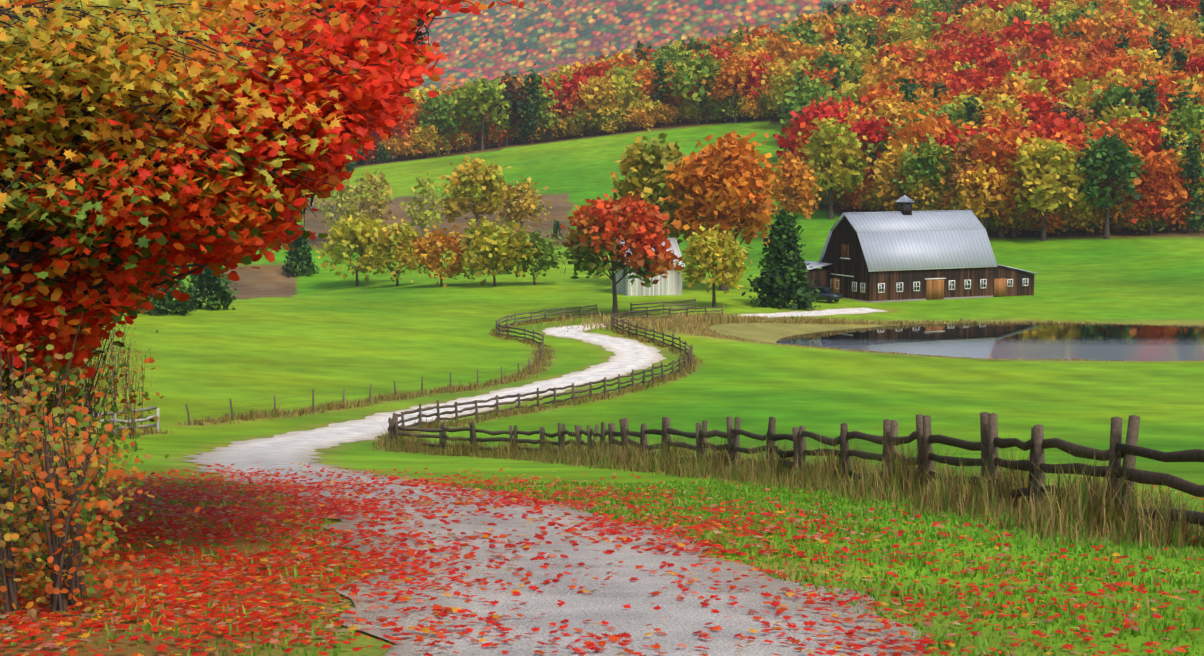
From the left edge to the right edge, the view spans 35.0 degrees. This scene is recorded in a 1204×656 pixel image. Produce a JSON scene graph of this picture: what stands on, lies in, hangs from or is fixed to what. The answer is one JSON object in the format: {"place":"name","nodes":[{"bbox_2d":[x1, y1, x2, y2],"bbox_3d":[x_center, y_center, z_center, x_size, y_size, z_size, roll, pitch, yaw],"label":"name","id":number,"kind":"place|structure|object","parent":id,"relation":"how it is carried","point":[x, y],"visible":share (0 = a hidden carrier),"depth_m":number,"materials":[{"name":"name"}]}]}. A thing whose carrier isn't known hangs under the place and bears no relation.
{"place":"outdoors","nodes":[
{"label":"outdoors","id":0,"kind":"place"},
{"bbox_2d":[0,0,1203,655],"bbox_3d":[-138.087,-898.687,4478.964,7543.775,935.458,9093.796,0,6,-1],"label":"terrain","id":1,"kind":"structure","parent":0,"point":[284,338],"depth_m":147.62,"materials":[{"name":"green plant"}]},
{"bbox_2d":[0,290,199,619],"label":"understory shrubs","id":2,"kind":"object","parent":1,"relation":"on","point":[41,512],"visible":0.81,"depth_m":15.93,"materials":[{"name":"orange plant"}]},
{"bbox_2d":[93,406,159,435],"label":"white fence","id":3,"kind":"object","parent":1,"relation":"on","point":[116,420],"visible":0.42,"depth_m":88.22,"materials":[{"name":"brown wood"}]},
{"bbox_2d":[131,268,202,315],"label":"bush","id":4,"kind":"object","parent":1,"relation":"on","point":[161,306],"visible":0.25,"depth_m":176.52,"materials":[{"name":"green plant"}]},
{"bbox_2d":[179,263,237,310],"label":"bush","id":5,"kind":"object","parent":1,"relation":"on","point":[219,287],"visible":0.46,"depth_m":185.71,"materials":[{"name":"green plant"}]},
{"bbox_2d":[0,0,550,500],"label":"tree","id":6,"kind":"object","parent":1,"relation":"on","point":[144,144],"visible":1,"depth_m":18.30,"materials":[{"name":"red plant"}]},
{"bbox_2d":[282,224,318,277],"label":"evergreen tree","id":7,"kind":"object","parent":1,"relation":"on","point":[303,261],"visible":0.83,"depth_m":280.56,"materials":[{"name":"green plant"}]},
{"bbox_2d":[312,179,359,227],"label":"birch tree","id":8,"kind":"object","parent":1,"relation":"on","point":[346,204],"visible":0.54,"depth_m":315.37,"materials":[{"name":"yellow plant"}]},
{"bbox_2d":[345,155,356,171],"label":"spruce tree","id":9,"kind":"object","parent":1,"relation":"on","point":[349,166],"visible":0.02,"depth_m":474.51,"materials":[{"name":"green plant"}]},
{"bbox_2d":[313,210,394,285],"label":"tree","id":10,"kind":"object","parent":1,"relation":"on","point":[361,230],"visible":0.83,"depth_m":262.71,"materials":[{"name":"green plant"}]},
{"bbox_2d":[354,152,363,164],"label":"spruce tree","id":11,"kind":"object","parent":1,"relation":"on","point":[360,162],"visible":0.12,"depth_m":516.22,"materials":[{"name":"green plant"}]},
{"bbox_2d":[185,335,543,424],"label":"fence wire","id":12,"kind":"object","parent":1,"relation":"on","point":[394,388],"visible":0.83,"depth_m":113.88,"materials":[{"name":"metal"}]},
{"bbox_2d":[350,168,396,220],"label":"birch tree","id":13,"kind":"object","parent":1,"relation":"on","point":[376,186],"visible":0.92,"depth_m":320.27,"materials":[{"name":"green plant"}]},
{"bbox_2d":[375,142,390,162],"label":"spruce tree","id":14,"kind":"object","parent":1,"relation":"on","point":[382,151],"visible":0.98,"depth_m":502.32,"materials":[{"name":"green plant"}]},
{"bbox_2d":[367,216,422,285],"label":"tree","id":15,"kind":"object","parent":1,"relation":"on","point":[399,235],"visible":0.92,"depth_m":251.31,"materials":[{"name":"plant"}]},
{"bbox_2d":[399,171,444,237],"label":"birch tree","id":16,"kind":"object","parent":1,"relation":"on","point":[422,221],"visible":0.96,"depth_m":305.71,"materials":[{"name":"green plant"}]},
{"bbox_2d":[402,225,469,286],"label":"tree","id":17,"kind":"object","parent":1,"relation":"on","point":[428,251],"visible":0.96,"depth_m":238.70,"materials":[{"name":"orange plant"}]},
{"bbox_2d":[431,156,515,225],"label":"gold tree","id":18,"kind":"object","parent":1,"relation":"on","point":[474,179],"visible":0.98,"depth_m":314.77,"materials":[{"name":"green plant"}]},
{"bbox_2d":[452,216,544,285],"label":"tree","id":19,"kind":"object","parent":1,"relation":"on","point":[497,242],"visible":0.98,"depth_m":234.60,"materials":[{"name":"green plant"}]},
{"bbox_2d":[491,256,512,273],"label":"evergreen tree","id":20,"kind":"object","parent":1,"relation":"on","point":[508,270],"visible":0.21,"depth_m":259.80,"materials":[{"name":"green plant"}]},
{"bbox_2d":[499,176,551,233],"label":"gold tree","id":21,"kind":"object","parent":1,"relation":"on","point":[514,210],"visible":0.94,"depth_m":318.45,"materials":[{"name":"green plant"}]},
{"bbox_2d":[512,227,564,284],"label":"tree","id":22,"kind":"object","parent":1,"relation":"on","point":[546,260],"visible":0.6,"depth_m":236.87,"materials":[{"name":"green plant"}]},
{"bbox_2d":[495,304,597,343],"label":"fence rail","id":23,"kind":"object","parent":1,"relation":"on","point":[499,325],"visible":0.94,"depth_m":183.21,"materials":[{"name":"brown wood"}]},
{"bbox_2d":[387,305,722,442],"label":"road fence","id":24,"kind":"object","parent":1,"relation":"on","point":[456,411],"depth_m":119.89,"materials":[{"name":"brown wood"}]},
{"bbox_2d":[180,307,929,655],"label":"gravel road","id":25,"kind":"structure","parent":1,"relation":"on","point":[676,619],"depth_m":17.47,"materials":[{"name":"grey gravel"}]},
{"bbox_2d":[551,220,564,238],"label":"evergreen tree","id":26,"kind":"object","parent":1,"relation":"on","point":[556,227],"visible":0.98,"depth_m":322.73,"materials":[{"name":"green plant"}]},
{"bbox_2d":[0,313,1203,655],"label":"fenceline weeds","id":27,"kind":"object","parent":1,"relation":"on","point":[1068,513],"depth_m":25.45,"materials":[{"name":"green plant"}]},
{"bbox_2d":[0,462,1203,655],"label":"fallen leaves","id":28,"kind":"object","parent":1,"relation":"on","point":[332,506],"visible":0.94,"depth_m":19.32,"materials":[{"name":"red plant"}]},
{"bbox_2d":[559,188,683,316],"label":"tree","id":29,"kind":"object","parent":1,"relation":"on","point":[602,225],"visible":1,"depth_m":192.31,"materials":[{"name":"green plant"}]},
{"bbox_2d":[615,250,681,295],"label":"shed","id":30,"kind":"structure","parent":1,"relation":"on","point":[671,284],"depth_m":222.09,"materials":[{"name":"white wood"}]},
{"bbox_2d":[609,238,684,267],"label":"shed roof","id":31,"kind":"structure","parent":30,"relation":"on","point":[674,246],"depth_m":224.14,"materials":[{"name":"metal"}]},
{"bbox_2d":[609,128,704,252],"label":"green tree","id":32,"kind":"object","parent":1,"relation":"on","point":[637,168],"visible":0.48,"depth_m":231.45,"materials":[{"name":"green plant"}]},
{"bbox_2d":[630,298,696,313],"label":"fence rail","id":33,"kind":"object","parent":1,"relation":"on","point":[663,305],"visible":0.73,"depth_m":200.19,"materials":[{"name":"brown wood"}]},
{"bbox_2d":[675,223,752,306],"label":"yellow tree","id":34,"kind":"object","parent":1,"relation":"on","point":[704,248],"visible":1,"depth_m":205.82,"materials":[{"name":"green plant"}]},
{"bbox_2d":[662,130,783,290],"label":"orange tree","id":35,"kind":"object","parent":1,"relation":"on","point":[713,179],"visible":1,"depth_m":225.87,"materials":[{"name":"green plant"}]},
{"bbox_2d":[353,0,1203,237],"bbox_3d":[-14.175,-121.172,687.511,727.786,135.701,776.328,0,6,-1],"label":"forest","id":36,"kind":"object","parent":1,"relation":"on","point":[1000,69],"visible":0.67,"depth_m":469.79,"materials":[{"name":"red plant"}]},
{"bbox_2d":[742,207,820,309],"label":"evergreen tree","id":37,"kind":"object","parent":1,"relation":"on","point":[784,261],"visible":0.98,"depth_m":209.42,"materials":[{"name":"green plant"}]},
{"bbox_2d":[766,147,821,235],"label":"tree","id":38,"kind":"object","parent":1,"relation":"on","point":[800,180],"visible":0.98,"depth_m":314.40,"materials":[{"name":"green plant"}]},
{"bbox_2d":[391,412,1203,525],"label":"fence","id":39,"kind":"object","parent":1,"relation":"on","point":[1037,444],"visible":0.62,"depth_m":33.06,"materials":[{"name":"brown wood"}]},
{"bbox_2d":[775,268,830,293],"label":"barn annex","id":40,"kind":"object","parent":1,"relation":"on","point":[823,276],"visible":0.14,"depth_m":224.30,"materials":[{"name":"brown wood"}]},
{"bbox_2d":[810,287,842,299],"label":"car","id":41,"kind":"object","parent":1,"relation":"on","point":[833,296],"visible":0.5,"depth_m":216.51,"materials":[{"name":"grey paint"}]},
{"bbox_2d":[810,288,833,293],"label":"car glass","id":42,"kind":"object","parent":41,"relation":"on","point":[822,290],"visible":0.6,"depth_m":216.86,"materials":[{"name":"black glass"}]},
{"bbox_2d":[815,297,838,302],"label":"car wheels","id":43,"kind":"object","parent":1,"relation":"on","point":[829,300],"visible":0.4,"depth_m":216.06,"materials":[{"name":"black rubber"}]},
{"bbox_2d":[798,117,870,218],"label":"yellow green tree","id":44,"kind":"object","parent":1,"relation":"on","point":[839,153],"visible":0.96,"depth_m":339.79,"materials":[{"name":"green plant"}]},
{"bbox_2d":[511,309,1203,361],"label":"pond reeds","id":45,"kind":"object","parent":1,"relation":"on","point":[683,323],"depth_m":187.74,"materials":[{"name":"brown plant"}]},
{"bbox_2d":[866,137,943,205],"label":"yellow tree","id":46,"kind":"object","parent":1,"relation":"on","point":[888,167],"visible":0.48,"depth_m":336.51,"materials":[{"name":"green plant"}]},
{"bbox_2d":[822,202,992,300],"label":"barn","id":47,"kind":"structure","parent":1,"relation":"on","point":[855,264],"depth_m":221.50,"materials":[{"name":"brown wood"}]},
{"bbox_2d":[819,195,997,270],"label":"barn roof","id":48,"kind":"structure","parent":47,"relation":"attached to","point":[896,240],"depth_m":222.72,"materials":[{"name":"grey metal"}]},
{"bbox_2d":[830,244,1006,299],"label":"barn doors","id":49,"kind":"structure","parent":47,"relation":"attached to","point":[934,289],"depth_m":222.25,"materials":[{"name":"brown wood"}]},
{"bbox_2d":[805,261,1037,273],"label":"lean-to roof","id":50,"kind":"object","parent":47,"relation":"attached to","point":[814,264],"visible":0.25,"depth_m":226.20,"materials":[{"name":"metal"}]},
{"bbox_2d":[830,257,1027,292],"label":"barn window frames","id":51,"kind":"structure","parent":47,"relation":"attached to","point":[967,284],"depth_m":221.57,"materials":[{"name":"white wood"}]},
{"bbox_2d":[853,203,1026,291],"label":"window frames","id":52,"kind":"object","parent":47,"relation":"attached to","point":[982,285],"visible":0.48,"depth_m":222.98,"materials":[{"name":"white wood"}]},
{"bbox_2d":[847,295,992,302],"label":"barn foundation","id":53,"kind":"object","parent":1,"relation":"on","point":[921,299],"visible":0.25,"depth_m":220.80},
{"bbox_2d":[950,159,1024,228],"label":"yellow tree","id":54,"kind":"object","parent":1,"relation":"on","point":[966,194],"visible":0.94,"depth_m":312.20,"materials":[{"name":"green plant"}]},
{"bbox_2d":[993,266,1033,296],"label":"barn annex","id":55,"kind":"object","parent":1,"relation":"on","point":[1017,288],"visible":0.2,"depth_m":227.38,"materials":[{"name":"brown wood"}]},
{"bbox_2d":[1004,136,1096,240],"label":"yellow tree","id":56,"kind":"object","parent":1,"relation":"on","point":[1044,157],"visible":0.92,"depth_m":309.10,"materials":[{"name":"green plant"}]},
{"bbox_2d":[1073,128,1146,238],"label":"green tree","id":57,"kind":"object","parent":1,"relation":"on","point":[1112,148],"visible":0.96,"depth_m":308.47,"materials":[{"name":"green plant"}]},
{"bbox_2d":[1124,172,1180,234],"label":"red tree","id":58,"kind":"object","parent":1,"relation":"on","point":[1154,185],"visible":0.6,"depth_m":311.43,"materials":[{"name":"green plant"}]},
{"bbox_2d":[776,323,1203,361],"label":"pond water","id":59,"kind":"structure","parent":0,"point":[1096,342],"depth_m":183.68,"materials":[{"name":"black liquid"}]}
]}

